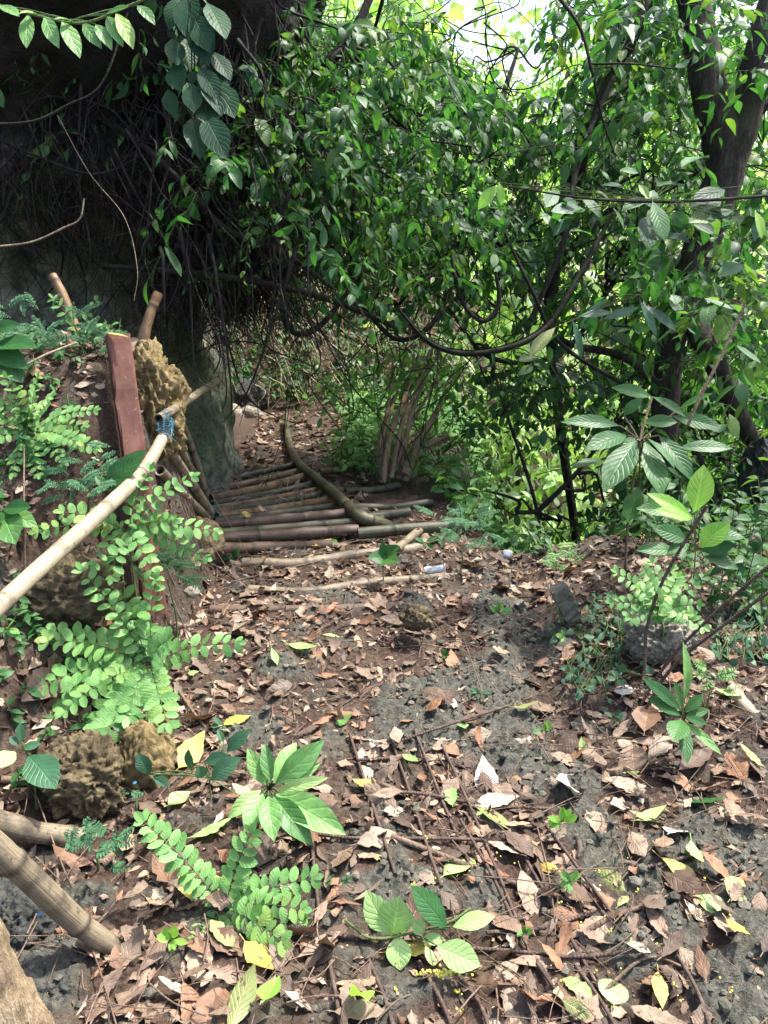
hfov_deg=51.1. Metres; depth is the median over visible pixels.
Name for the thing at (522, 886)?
fallen leaf
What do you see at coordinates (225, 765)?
trailing vine
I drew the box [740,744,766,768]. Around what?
fallen leaf
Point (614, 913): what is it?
fallen leaf
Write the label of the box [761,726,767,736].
fallen leaf
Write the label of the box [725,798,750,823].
fallen leaf
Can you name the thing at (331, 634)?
fallen leaf
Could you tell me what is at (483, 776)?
fallen leaf
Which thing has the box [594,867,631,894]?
fallen leaf
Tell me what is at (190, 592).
rock
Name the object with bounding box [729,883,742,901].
fallen leaf
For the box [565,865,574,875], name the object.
fallen leaf
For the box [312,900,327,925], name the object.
fallen leaf
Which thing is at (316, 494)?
bamboo pole
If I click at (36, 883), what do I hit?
bamboo pole
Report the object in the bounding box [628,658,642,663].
fallen leaf
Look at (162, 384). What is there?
rock
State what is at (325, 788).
fallen leaf
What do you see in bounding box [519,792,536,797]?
fallen leaf
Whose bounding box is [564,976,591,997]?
fallen leaf
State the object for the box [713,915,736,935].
fallen leaf
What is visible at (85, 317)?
pinnate plant
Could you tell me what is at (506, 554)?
plastic bag
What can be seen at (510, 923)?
fallen leaf
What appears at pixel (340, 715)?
fallen leaf
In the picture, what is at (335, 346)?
dry creepers
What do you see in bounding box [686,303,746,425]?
hanging vine
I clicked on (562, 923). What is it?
fallen leaf
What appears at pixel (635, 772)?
fallen leaf
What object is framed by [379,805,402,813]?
fallen leaf
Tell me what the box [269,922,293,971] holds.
fallen leaf
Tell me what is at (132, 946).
leaf litter
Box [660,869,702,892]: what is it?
fallen leaf
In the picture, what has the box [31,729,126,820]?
rock
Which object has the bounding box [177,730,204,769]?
fallen leaf
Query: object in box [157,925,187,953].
seedling
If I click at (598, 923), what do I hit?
stick
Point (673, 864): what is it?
fallen leaf
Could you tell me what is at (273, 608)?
step log
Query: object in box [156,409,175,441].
twine
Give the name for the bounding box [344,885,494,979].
cut sprig
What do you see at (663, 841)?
fallen leaf
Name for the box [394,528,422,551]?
step log
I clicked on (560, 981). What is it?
fallen blossoms
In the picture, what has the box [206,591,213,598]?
fallen leaf
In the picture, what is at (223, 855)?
fallen leaf
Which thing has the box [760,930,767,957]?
fallen leaf
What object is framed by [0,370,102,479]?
pinnate plant
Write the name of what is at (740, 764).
fallen leaf
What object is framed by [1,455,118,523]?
feathery plant
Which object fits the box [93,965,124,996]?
fallen leaf
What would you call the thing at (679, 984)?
fallen leaf
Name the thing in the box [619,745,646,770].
fallen leaf
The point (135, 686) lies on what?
pinnate plant
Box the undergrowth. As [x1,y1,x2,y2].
[318,361,529,553]
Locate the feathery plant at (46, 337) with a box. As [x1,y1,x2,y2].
[0,292,126,352]
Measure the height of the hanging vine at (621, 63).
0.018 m
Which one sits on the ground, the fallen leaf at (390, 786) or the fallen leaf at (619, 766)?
the fallen leaf at (390, 786)
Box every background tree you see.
[339,291,577,474]
[345,156,538,338]
[380,41,676,439]
[472,398,610,546]
[553,19,767,473]
[575,323,767,533]
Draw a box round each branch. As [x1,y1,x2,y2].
[162,0,238,159]
[283,413,391,526]
[478,155,767,276]
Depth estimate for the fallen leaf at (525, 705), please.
2.77 m
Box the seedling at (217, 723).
[210,717,228,732]
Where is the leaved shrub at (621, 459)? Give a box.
[561,383,732,571]
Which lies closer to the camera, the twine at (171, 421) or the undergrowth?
the twine at (171, 421)
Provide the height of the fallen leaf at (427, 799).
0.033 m
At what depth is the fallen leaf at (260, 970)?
1.83 m
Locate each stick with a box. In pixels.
[0,775,29,783]
[169,677,220,743]
[391,833,570,902]
[513,817,584,827]
[586,904,644,930]
[600,955,691,992]
[715,618,729,684]
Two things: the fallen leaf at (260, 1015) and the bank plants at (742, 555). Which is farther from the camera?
the bank plants at (742, 555)
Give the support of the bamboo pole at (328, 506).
on the ground
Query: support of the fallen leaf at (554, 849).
on the ground
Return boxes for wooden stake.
[48,273,80,332]
[136,291,162,339]
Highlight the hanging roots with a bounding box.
[0,0,435,458]
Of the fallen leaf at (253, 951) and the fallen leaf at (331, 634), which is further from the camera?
the fallen leaf at (331, 634)
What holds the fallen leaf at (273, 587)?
on the ground
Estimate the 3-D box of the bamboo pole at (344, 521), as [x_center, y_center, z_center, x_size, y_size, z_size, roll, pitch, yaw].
[-0.451,0.080,4.340,0.916,0.065,0.059,-4,20,-10]
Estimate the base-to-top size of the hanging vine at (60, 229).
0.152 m
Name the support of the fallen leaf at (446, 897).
on the ground
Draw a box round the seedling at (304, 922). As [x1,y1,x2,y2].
[297,913,312,926]
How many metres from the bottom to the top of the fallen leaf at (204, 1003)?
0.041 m
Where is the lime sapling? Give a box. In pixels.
[636,465,743,598]
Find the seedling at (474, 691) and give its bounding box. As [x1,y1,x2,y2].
[470,685,490,700]
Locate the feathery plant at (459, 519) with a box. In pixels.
[413,500,507,569]
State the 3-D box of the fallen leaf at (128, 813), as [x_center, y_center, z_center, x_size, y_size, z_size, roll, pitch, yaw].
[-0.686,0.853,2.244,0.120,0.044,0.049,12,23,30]
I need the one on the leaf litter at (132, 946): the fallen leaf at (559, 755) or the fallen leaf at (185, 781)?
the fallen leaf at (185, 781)
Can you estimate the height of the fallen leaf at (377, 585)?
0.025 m
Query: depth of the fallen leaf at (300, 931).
1.90 m
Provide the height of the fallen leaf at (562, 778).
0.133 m
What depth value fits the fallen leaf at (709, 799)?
2.34 m
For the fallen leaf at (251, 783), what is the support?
on the ground
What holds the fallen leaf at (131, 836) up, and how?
on the leaf litter at (132, 946)
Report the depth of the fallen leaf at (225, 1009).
1.71 m
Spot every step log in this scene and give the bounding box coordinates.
[209,598,434,614]
[222,540,332,553]
[242,533,430,568]
[248,566,477,594]
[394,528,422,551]
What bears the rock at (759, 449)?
on the ground
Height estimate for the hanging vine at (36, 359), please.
0.219 m
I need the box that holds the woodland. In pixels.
[298,0,767,488]
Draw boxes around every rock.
[0,877,57,952]
[0,918,54,1023]
[18,941,91,1003]
[24,550,124,627]
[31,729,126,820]
[119,719,175,791]
[132,336,191,466]
[183,585,199,598]
[196,516,225,565]
[232,378,270,409]
[233,403,240,412]
[242,405,262,417]
[398,603,432,631]
[623,611,700,664]
[737,435,767,510]
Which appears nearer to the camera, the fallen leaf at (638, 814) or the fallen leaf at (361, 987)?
the fallen leaf at (361, 987)
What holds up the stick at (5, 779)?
on the ground
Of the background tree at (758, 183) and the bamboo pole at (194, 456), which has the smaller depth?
the bamboo pole at (194, 456)
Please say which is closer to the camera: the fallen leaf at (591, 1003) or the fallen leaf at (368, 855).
the fallen leaf at (591, 1003)
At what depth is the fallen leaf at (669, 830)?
2.21 m
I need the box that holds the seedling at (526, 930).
[517,926,531,943]
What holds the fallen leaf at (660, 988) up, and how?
on the ground
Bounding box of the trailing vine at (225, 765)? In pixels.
[135,730,249,796]
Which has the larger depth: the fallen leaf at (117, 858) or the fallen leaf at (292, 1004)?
the fallen leaf at (117, 858)
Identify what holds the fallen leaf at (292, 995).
on the ground
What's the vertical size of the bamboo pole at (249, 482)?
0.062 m
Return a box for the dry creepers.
[197,172,488,414]
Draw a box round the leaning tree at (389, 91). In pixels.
[147,0,587,384]
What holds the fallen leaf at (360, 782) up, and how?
on the leaf litter at (132, 946)
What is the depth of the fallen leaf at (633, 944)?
1.85 m
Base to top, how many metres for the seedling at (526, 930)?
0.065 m
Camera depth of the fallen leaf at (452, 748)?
2.54 m
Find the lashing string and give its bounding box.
[209,468,312,515]
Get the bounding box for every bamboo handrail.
[0,432,168,616]
[153,377,220,423]
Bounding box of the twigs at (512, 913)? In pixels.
[233,703,718,1023]
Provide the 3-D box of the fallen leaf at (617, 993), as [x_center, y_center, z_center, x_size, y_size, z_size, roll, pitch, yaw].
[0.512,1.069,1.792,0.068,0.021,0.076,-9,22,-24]
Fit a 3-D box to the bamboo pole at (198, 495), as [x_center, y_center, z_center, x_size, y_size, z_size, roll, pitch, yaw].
[-0.920,-0.149,3.775,0.057,0.574,0.637,1,20,3]
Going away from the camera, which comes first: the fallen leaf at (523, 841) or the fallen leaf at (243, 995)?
the fallen leaf at (243, 995)
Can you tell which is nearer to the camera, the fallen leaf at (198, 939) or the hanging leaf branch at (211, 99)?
the fallen leaf at (198, 939)
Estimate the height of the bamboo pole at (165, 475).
0.496 m
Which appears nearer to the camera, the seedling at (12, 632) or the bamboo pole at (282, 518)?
the seedling at (12, 632)
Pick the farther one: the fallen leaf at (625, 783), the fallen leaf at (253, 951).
the fallen leaf at (625, 783)
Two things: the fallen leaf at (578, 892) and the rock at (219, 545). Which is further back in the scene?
the rock at (219, 545)
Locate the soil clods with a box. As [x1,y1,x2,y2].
[27,353,767,1023]
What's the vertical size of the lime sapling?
0.664 m
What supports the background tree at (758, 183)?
on the ground
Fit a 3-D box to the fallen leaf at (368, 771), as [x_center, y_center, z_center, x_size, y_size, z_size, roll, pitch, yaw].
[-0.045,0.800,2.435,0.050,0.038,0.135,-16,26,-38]
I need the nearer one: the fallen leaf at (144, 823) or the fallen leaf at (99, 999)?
the fallen leaf at (99, 999)
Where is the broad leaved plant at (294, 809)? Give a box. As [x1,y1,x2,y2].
[228,740,345,845]
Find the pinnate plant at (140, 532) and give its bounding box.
[28,462,223,664]
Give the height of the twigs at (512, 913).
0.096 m
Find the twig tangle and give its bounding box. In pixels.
[160,0,767,495]
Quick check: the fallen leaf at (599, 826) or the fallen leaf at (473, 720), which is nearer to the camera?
the fallen leaf at (599, 826)
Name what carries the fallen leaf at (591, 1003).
on the ground
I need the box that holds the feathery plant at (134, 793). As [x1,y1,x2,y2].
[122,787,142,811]
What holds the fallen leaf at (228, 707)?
on the ground
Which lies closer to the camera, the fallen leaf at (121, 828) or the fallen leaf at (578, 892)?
the fallen leaf at (578, 892)
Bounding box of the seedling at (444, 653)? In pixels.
[440,649,449,658]
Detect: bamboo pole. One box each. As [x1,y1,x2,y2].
[0,809,96,847]
[0,830,123,954]
[155,465,209,518]
[167,444,213,515]
[178,451,194,472]
[184,421,208,494]
[209,473,308,500]
[210,481,318,504]
[213,487,321,507]
[213,500,359,519]
[213,506,368,527]
[214,490,324,512]
[215,496,335,516]
[222,515,383,531]
[224,524,358,542]
[229,468,302,489]
[233,462,295,481]
[318,460,358,474]
[344,481,400,493]
[355,498,432,511]
[357,521,453,538]
[370,507,410,519]
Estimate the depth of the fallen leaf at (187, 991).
1.76 m
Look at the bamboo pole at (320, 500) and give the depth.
4.88 m
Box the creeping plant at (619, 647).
[548,592,653,703]
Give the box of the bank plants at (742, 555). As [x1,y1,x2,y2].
[494,475,767,619]
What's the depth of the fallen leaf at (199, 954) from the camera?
1.87 m
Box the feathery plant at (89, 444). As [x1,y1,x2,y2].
[13,431,115,479]
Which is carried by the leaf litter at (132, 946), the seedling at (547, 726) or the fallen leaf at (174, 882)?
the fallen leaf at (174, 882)
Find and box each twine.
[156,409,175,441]
[209,499,221,518]
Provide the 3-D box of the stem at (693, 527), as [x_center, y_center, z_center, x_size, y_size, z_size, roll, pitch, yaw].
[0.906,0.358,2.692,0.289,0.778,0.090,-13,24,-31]
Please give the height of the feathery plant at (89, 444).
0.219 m
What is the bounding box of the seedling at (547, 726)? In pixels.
[532,720,551,736]
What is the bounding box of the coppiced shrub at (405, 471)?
[282,345,479,482]
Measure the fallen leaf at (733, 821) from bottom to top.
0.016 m
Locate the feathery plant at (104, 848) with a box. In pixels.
[64,816,136,874]
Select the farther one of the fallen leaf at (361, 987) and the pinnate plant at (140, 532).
the pinnate plant at (140, 532)
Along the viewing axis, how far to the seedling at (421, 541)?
4.14 m
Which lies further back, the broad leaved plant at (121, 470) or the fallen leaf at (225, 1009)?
the broad leaved plant at (121, 470)
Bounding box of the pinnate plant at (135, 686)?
[21,562,246,746]
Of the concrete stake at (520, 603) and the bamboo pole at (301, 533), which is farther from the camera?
the bamboo pole at (301, 533)
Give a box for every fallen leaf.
[21,667,62,701]
[85,991,108,1021]
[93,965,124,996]
[108,942,123,968]
[112,852,122,867]
[118,825,129,837]
[119,810,145,820]
[119,829,134,850]
[120,924,145,943]
[121,784,132,790]
[122,977,152,1000]
[127,819,147,826]
[138,941,167,971]
[141,893,171,904]
[148,922,190,942]
[148,1009,169,1023]
[159,875,209,888]
[159,976,181,993]
[164,791,189,806]
[170,964,209,978]
[172,731,188,743]
[174,681,182,701]
[174,731,209,740]
[174,996,197,1000]
[176,921,187,929]
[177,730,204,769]
[177,776,191,786]
[178,866,191,898]
[179,972,199,1020]
[185,817,199,831]
[185,921,213,983]
[186,936,210,957]
[187,818,230,838]
[188,669,198,674]
[188,688,207,693]
[190,980,229,1023]
[193,927,203,961]
[195,940,209,961]
[200,925,243,956]
[200,965,212,986]
[204,966,263,984]
[205,735,226,748]
[205,887,232,910]
[205,1005,232,1014]
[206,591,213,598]
[209,919,237,948]
[213,987,223,1009]
[214,846,236,862]
[217,680,228,687]
[218,715,250,726]
[221,703,238,711]
[227,963,256,1023]
[228,965,243,995]
[232,783,250,795]
[238,778,261,797]
[239,829,272,868]
[239,933,273,969]
[240,511,250,516]
[243,773,260,790]
[247,1008,276,1023]
[248,598,262,605]
[248,963,265,986]
[256,976,280,1002]
[259,956,282,970]
[260,675,272,684]
[267,679,295,691]
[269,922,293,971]
[270,583,275,595]
[270,644,278,664]
[280,988,312,1012]
[280,1000,307,1007]
[283,641,317,648]
[287,926,320,935]
[290,931,340,959]
[293,725,316,735]
[295,599,336,613]
[303,934,334,971]
[310,830,321,841]
[311,946,336,966]
[312,896,331,913]
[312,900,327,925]
[314,784,331,792]
[318,604,326,617]
[323,633,338,636]
[324,565,334,577]
[324,924,347,935]
[326,711,368,715]
[326,999,384,1019]
[335,713,352,725]
[337,704,346,720]
[339,981,355,1018]
[348,776,375,786]
[350,826,395,847]
[350,984,374,1003]
[352,982,375,997]
[353,953,376,986]
[354,761,375,780]
[357,852,380,858]
[360,975,376,986]
[363,783,402,812]
[367,787,401,797]
[368,583,386,587]
[377,940,431,955]
[379,781,405,797]
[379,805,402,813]
[380,612,402,624]
[390,722,403,742]
[393,816,412,829]
[397,926,412,938]
[402,754,420,761]
[405,879,429,893]
[419,690,458,704]
[419,871,442,883]
[420,686,447,700]
[422,780,432,808]
[425,698,441,710]
[426,812,444,819]
[433,940,445,964]
[434,845,469,861]
[436,886,459,912]
[439,772,461,806]
[440,857,475,877]
[442,742,463,757]
[444,787,457,806]
[445,649,459,666]
[450,699,456,707]
[450,970,498,1000]
[457,724,467,728]
[460,976,522,985]
[463,712,476,723]
[463,747,477,772]
[467,726,496,741]
[467,792,518,807]
[469,803,511,830]
[474,755,498,792]
[478,766,491,791]
[486,942,518,964]
[487,778,522,812]
[488,841,525,855]
[491,914,521,931]
[492,961,518,981]
[497,821,529,825]
[499,824,533,856]
[500,990,536,1013]
[501,973,536,1023]
[509,700,537,707]
[517,861,540,914]
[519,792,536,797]
[524,969,538,1021]
[530,701,554,712]
[530,843,543,863]
[537,883,561,895]
[537,939,562,969]
[541,862,560,872]
[543,914,561,935]
[546,751,574,765]
[548,843,557,854]
[548,906,585,918]
[550,773,579,797]
[550,843,561,849]
[553,980,562,998]
[554,920,579,931]
[555,869,592,901]
[557,995,590,1019]
[558,729,578,753]
[561,640,575,662]
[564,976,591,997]
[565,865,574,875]
[567,903,578,912]
[575,992,606,1018]
[578,916,612,944]
[579,737,587,749]
[579,925,617,943]
[580,994,598,1023]
[581,609,587,617]
[585,810,606,832]
[594,749,608,764]
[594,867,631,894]
[597,773,645,792]
[598,979,628,1008]
[602,761,635,770]
[605,797,625,809]
[607,907,620,920]
[613,717,632,736]
[614,684,633,696]
[615,896,628,908]
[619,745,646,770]
[620,707,627,721]
[620,771,639,775]
[622,941,650,952]
[623,696,632,706]
[627,825,647,856]
[627,1003,680,1023]
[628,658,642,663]
[630,810,659,822]
[631,737,654,745]
[631,805,665,820]
[632,705,661,735]
[641,888,665,908]
[643,787,659,797]
[646,757,658,765]
[646,907,667,938]
[648,736,672,757]
[651,964,668,1008]
[652,850,700,883]
[654,831,673,846]
[656,928,685,960]
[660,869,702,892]
[663,826,687,834]
[671,970,682,998]
[673,747,712,771]
[679,797,724,802]
[679,946,706,979]
[684,899,706,924]
[686,833,703,861]
[690,781,727,790]
[692,1003,711,1023]
[693,894,724,914]
[695,944,709,983]
[701,851,729,876]
[706,883,735,913]
[711,685,743,695]
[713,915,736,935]
[714,802,739,824]
[722,655,742,659]
[722,913,749,933]
[724,684,759,712]
[724,752,750,781]
[724,876,746,902]
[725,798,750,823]
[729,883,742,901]
[736,813,767,819]
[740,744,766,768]
[740,876,755,881]
[752,886,767,910]
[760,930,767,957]
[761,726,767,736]
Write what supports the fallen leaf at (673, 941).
on the ground
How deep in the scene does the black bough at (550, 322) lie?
4.58 m
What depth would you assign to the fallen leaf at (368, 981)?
1.78 m
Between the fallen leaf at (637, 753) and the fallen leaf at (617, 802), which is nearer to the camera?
the fallen leaf at (617, 802)
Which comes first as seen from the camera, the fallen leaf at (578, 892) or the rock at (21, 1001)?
the rock at (21, 1001)
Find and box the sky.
[322,0,767,167]
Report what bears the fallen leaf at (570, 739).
on the ground
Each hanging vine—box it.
[0,12,128,125]
[0,139,146,174]
[0,198,84,246]
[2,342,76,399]
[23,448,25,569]
[57,115,137,299]
[96,116,333,289]
[101,263,410,334]
[280,275,359,336]
[349,27,365,292]
[361,159,474,341]
[548,0,652,300]
[558,0,614,153]
[592,62,676,69]
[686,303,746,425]
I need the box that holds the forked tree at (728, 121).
[514,0,767,537]
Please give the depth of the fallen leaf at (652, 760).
2.52 m
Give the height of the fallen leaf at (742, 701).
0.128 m
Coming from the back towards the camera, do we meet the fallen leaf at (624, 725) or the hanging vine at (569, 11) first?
the hanging vine at (569, 11)
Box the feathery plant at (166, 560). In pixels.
[131,542,209,637]
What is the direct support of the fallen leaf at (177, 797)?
on the ground
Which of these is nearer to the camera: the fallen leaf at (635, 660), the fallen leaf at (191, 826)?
the fallen leaf at (191, 826)
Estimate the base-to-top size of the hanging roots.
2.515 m
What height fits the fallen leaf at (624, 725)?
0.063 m
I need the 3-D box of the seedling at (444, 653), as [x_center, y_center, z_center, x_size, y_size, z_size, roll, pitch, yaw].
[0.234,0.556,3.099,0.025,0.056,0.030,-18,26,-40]
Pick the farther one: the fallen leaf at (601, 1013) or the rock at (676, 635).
the rock at (676, 635)
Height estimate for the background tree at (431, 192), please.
3.561 m
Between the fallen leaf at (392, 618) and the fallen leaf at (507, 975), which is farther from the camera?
the fallen leaf at (392, 618)
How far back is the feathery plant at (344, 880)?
1.99 m
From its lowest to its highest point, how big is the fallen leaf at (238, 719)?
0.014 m
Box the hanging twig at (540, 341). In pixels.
[529,294,675,358]
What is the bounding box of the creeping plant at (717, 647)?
[706,581,767,666]
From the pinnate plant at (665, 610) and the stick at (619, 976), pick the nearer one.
the stick at (619, 976)
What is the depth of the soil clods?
2.35 m
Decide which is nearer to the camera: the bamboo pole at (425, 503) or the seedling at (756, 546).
the seedling at (756, 546)
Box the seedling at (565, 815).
[547,807,577,829]
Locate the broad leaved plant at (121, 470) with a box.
[94,450,145,610]
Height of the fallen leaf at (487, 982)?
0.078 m
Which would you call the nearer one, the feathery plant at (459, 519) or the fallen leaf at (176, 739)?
the fallen leaf at (176, 739)
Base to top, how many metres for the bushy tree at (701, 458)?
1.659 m
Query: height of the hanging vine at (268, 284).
0.449 m
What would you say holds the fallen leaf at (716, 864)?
on the ground
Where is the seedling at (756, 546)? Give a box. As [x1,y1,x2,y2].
[749,538,766,553]
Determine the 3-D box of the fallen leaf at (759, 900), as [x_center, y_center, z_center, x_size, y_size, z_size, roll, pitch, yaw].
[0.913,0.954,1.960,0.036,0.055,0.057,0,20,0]
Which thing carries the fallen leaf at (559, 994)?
on the ground
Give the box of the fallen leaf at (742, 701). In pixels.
[724,684,759,712]
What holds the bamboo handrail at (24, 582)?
attached to the wooden post
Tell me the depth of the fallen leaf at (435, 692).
2.78 m
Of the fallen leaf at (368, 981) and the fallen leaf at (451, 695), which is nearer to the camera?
the fallen leaf at (368, 981)
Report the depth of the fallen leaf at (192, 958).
1.87 m
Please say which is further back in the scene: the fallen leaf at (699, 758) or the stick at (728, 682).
the stick at (728, 682)
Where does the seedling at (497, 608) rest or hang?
on the ground
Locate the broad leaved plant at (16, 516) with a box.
[0,499,37,549]
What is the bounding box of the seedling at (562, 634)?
[555,629,565,642]
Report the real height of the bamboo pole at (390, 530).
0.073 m
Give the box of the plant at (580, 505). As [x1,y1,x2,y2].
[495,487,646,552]
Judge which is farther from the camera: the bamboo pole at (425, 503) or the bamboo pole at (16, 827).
the bamboo pole at (425, 503)
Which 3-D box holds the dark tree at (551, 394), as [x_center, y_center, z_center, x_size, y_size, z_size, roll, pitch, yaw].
[1.216,-0.269,5.687,2.725,1.946,1.816,-9,22,-23]
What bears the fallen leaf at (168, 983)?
on the fallen leaf at (187, 991)
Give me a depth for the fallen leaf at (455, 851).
2.14 m
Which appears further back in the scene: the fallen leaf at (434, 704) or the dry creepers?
the dry creepers
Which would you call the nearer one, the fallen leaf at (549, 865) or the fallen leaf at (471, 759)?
the fallen leaf at (549, 865)
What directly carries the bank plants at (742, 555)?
on the ground
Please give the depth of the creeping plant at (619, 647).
3.05 m
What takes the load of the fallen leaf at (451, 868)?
on the ground
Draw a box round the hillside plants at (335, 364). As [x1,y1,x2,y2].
[198,155,530,543]
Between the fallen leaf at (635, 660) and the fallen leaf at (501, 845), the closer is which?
the fallen leaf at (501, 845)
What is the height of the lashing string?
0.158 m
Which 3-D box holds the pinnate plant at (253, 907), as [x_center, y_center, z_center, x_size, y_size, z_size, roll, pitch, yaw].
[-0.378,0.930,1.903,0.462,0.345,0.262,0,20,0]
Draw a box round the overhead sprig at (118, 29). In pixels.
[0,0,154,57]
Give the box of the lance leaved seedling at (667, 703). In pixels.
[642,643,721,763]
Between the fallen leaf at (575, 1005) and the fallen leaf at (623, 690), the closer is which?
the fallen leaf at (575, 1005)
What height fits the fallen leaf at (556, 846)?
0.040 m
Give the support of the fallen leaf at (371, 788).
on the ground
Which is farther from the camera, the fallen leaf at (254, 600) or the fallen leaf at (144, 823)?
the fallen leaf at (254, 600)
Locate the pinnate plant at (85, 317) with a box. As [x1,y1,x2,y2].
[47,293,106,350]
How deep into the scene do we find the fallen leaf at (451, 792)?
2.33 m
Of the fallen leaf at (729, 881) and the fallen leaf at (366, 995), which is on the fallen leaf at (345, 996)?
the fallen leaf at (366, 995)
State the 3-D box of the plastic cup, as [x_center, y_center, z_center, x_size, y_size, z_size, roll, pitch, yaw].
[0.243,0.276,3.853,0.104,0.061,0.064,0,20,0]
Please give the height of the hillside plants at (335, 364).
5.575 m
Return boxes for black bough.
[396,210,614,354]
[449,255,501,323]
[491,204,624,383]
[529,75,615,320]
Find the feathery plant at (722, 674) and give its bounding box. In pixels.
[693,660,739,725]
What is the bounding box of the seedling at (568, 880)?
[557,870,581,892]
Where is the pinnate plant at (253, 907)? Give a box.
[133,808,323,956]
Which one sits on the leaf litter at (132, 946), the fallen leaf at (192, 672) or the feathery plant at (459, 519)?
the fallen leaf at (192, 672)
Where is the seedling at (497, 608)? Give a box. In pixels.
[489,601,511,614]
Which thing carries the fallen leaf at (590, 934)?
on the fallen leaf at (601, 931)
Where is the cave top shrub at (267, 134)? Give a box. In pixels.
[0,0,347,305]
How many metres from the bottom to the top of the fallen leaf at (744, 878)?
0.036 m
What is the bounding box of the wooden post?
[105,333,167,615]
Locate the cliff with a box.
[0,0,326,501]
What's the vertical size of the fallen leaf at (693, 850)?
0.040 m
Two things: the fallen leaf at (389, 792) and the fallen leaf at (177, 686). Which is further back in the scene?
the fallen leaf at (177, 686)
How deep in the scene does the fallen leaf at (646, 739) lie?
2.63 m
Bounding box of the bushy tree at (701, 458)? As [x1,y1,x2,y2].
[530,378,767,550]
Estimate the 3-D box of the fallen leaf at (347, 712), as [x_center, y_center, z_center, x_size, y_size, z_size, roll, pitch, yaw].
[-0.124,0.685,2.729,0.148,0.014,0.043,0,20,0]
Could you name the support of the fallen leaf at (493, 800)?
on the ground
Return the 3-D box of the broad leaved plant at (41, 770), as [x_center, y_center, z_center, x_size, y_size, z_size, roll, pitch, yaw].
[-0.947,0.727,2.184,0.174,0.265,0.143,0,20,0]
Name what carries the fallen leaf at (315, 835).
on the leaf litter at (132, 946)
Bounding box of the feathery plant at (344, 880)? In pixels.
[307,873,353,885]
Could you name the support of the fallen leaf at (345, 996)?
on the ground
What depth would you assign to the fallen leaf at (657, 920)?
1.93 m
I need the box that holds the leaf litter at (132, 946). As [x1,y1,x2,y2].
[0,330,767,1023]
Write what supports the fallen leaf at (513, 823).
on the ground
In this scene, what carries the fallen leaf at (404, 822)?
on the ground
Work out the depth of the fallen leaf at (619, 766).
2.47 m
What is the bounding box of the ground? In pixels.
[0,20,767,1023]
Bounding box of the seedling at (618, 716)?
[604,710,624,724]
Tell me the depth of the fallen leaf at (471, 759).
2.49 m
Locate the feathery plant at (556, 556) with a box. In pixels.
[539,541,584,570]
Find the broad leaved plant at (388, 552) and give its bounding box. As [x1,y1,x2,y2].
[368,540,399,580]
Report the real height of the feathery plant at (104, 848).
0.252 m
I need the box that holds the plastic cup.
[424,563,445,573]
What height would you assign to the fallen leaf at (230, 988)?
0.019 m
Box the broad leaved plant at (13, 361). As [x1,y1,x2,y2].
[0,319,37,382]
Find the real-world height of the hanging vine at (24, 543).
0.366 m
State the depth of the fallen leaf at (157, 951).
1.86 m
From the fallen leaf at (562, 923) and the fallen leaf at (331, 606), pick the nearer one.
the fallen leaf at (562, 923)
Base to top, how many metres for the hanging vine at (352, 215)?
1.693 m
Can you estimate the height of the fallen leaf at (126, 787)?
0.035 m
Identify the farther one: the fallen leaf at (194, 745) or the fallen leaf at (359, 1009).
the fallen leaf at (194, 745)
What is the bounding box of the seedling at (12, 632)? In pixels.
[0,620,19,644]
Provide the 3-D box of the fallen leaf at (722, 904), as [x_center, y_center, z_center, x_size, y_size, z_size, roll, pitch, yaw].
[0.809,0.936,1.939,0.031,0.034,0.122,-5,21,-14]
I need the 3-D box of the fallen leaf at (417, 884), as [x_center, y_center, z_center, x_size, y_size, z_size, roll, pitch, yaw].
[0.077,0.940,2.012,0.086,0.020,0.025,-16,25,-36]
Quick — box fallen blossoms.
[339,835,732,1023]
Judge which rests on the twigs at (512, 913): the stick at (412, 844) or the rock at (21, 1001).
the stick at (412, 844)
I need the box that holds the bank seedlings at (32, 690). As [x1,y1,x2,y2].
[0,315,124,843]
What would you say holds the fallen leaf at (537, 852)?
on the ground
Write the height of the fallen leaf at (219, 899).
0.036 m
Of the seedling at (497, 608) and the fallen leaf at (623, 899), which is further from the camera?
the seedling at (497, 608)
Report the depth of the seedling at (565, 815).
2.23 m
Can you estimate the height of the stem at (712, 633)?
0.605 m
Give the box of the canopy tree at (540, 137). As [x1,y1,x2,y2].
[342,0,767,543]
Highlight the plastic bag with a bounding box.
[502,550,512,558]
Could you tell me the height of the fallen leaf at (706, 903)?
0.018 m
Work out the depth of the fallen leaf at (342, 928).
1.91 m
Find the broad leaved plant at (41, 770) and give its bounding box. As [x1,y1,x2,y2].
[0,723,59,808]
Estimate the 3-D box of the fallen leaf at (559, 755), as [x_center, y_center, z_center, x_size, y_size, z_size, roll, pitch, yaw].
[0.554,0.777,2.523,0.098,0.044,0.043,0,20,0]
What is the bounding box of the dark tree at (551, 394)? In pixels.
[398,342,731,554]
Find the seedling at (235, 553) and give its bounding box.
[220,548,240,566]
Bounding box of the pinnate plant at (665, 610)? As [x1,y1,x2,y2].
[604,555,710,667]
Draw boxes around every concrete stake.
[514,599,528,611]
[549,581,582,624]
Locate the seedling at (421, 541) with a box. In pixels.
[412,537,436,549]
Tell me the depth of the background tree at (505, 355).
9.54 m

